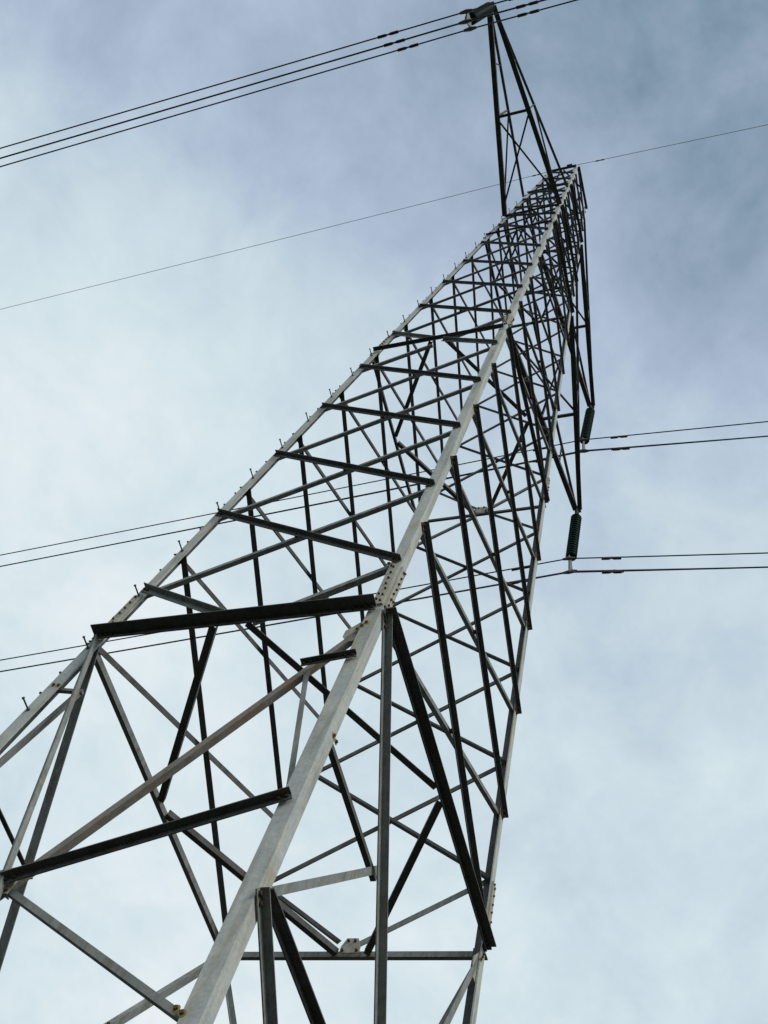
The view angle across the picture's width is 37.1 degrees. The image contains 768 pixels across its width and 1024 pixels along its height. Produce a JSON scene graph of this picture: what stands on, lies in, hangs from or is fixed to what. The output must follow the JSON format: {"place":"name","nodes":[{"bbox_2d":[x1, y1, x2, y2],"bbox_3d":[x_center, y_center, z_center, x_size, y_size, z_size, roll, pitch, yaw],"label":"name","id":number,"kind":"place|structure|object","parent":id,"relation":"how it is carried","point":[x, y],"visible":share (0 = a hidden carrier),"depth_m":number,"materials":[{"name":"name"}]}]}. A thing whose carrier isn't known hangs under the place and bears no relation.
{"place":"outdoors","nodes":[
{"label":"outdoors","id":0,"kind":"place"},
{"bbox_2d":[0,0,767,1023],"label":"sky","id":1,"kind":"structure","parent":0,"point":[631,879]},
{"bbox_3d":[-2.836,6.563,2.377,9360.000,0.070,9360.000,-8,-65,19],"label":"ground","id":2,"kind":"structure","parent":0,"visible":0},
{"bbox_2d":[0,1,594,1023],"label":"transmission tower","id":3,"kind":"structure","parent":2,"relation":"on","point":[262,903],"depth_m":10.55,"materials":[{"name":"metal"}]},
{"bbox_2d":[3,124,767,308],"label":"earth wire","id":4,"kind":"object","parent":3,"relation":"attached to","point":[390,211],"visible":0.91,"depth_m":31.91,"materials":[{"name":"metal"}]},
{"bbox_2d":[458,2,494,31],"bbox_3d":[1.860,-9.774,22.494,0.253,3.123,0.400,-8,-65,19],"label":"insulator string","id":5,"kind":"object","parent":3,"relation":"hanging from","point":[473,14],"visible":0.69,"depth_m":21.69,"materials":[{"name":"metal"}]},
{"bbox_2d":[0,0,511,148],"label":"conductor","id":6,"kind":"object","parent":5,"relation":"hanging from","point":[390,33],"visible":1,"depth_m":22.29,"materials":[{"name":"metal"}]},
{"bbox_2d":[0,0,545,158],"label":"conductor","id":7,"kind":"object","parent":5,"relation":"hanging from","point":[516,7],"visible":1,"depth_m":21.96,"materials":[{"name":"metal"}]},
{"bbox_2d":[0,0,577,166],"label":"conductor","id":8,"kind":"object","parent":5,"relation":"hanging from","point":[518,16],"visible":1,"depth_m":22.21,"materials":[{"name":"metal"}]},
{"bbox_2d":[562,512,581,573],"bbox_3d":[4.144,0.692,25.041,0.253,2.438,0.482,-8,-65,19],"label":"insulator string","id":9,"kind":"object","parent":3,"relation":"hanging from","point":[573,537],"visible":1,"depth_m":24.94,"materials":[{"name":"metal"}]},
{"bbox_2d":[37,567,721,664],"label":"conductor","id":10,"kind":"object","parent":9,"relation":"hanging from","point":[494,584],"visible":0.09,"depth_m":24.41,"materials":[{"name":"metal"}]},
{"bbox_2d":[0,566,767,671],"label":"conductor","id":11,"kind":"object","parent":9,"relation":"hanging from","point":[603,572],"visible":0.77,"depth_m":24.45,"materials":[{"name":"metal"}]},
{"bbox_2d":[0,552,767,660],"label":"conductor","id":12,"kind":"object","parent":9,"relation":"hanging from","point":[602,558],"visible":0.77,"depth_m":24.33,"materials":[{"name":"metal"}]},
{"bbox_2d":[580,407,594,452],"bbox_3d":[5.159,-2.110,29.104,0.253,2.774,0.400,-8,-65,19],"label":"insulator string","id":13,"kind":"object","parent":3,"relation":"hanging from","point":[587,425],"visible":0.98,"depth_m":28.93,"materials":[{"name":"glass"}]},
{"bbox_2d":[0,435,767,566],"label":"conductor","id":14,"kind":"object","parent":13,"relation":"hanging from","point":[616,448],"visible":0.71,"depth_m":29.13,"materials":[{"name":"metal"}]},
{"bbox_2d":[0,421,767,555],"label":"conductor","id":15,"kind":"object","parent":13,"relation":"hanging from","point":[612,437],"visible":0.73,"depth_m":29.24,"materials":[{"name":"metal"}]},
{"bbox_2d":[105,439,735,546],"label":"conductor","id":16,"kind":"object","parent":13,"relation":"hanging from","point":[465,475],"visible":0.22,"depth_m":28.80,"materials":[{"name":"metal"}]}
]}

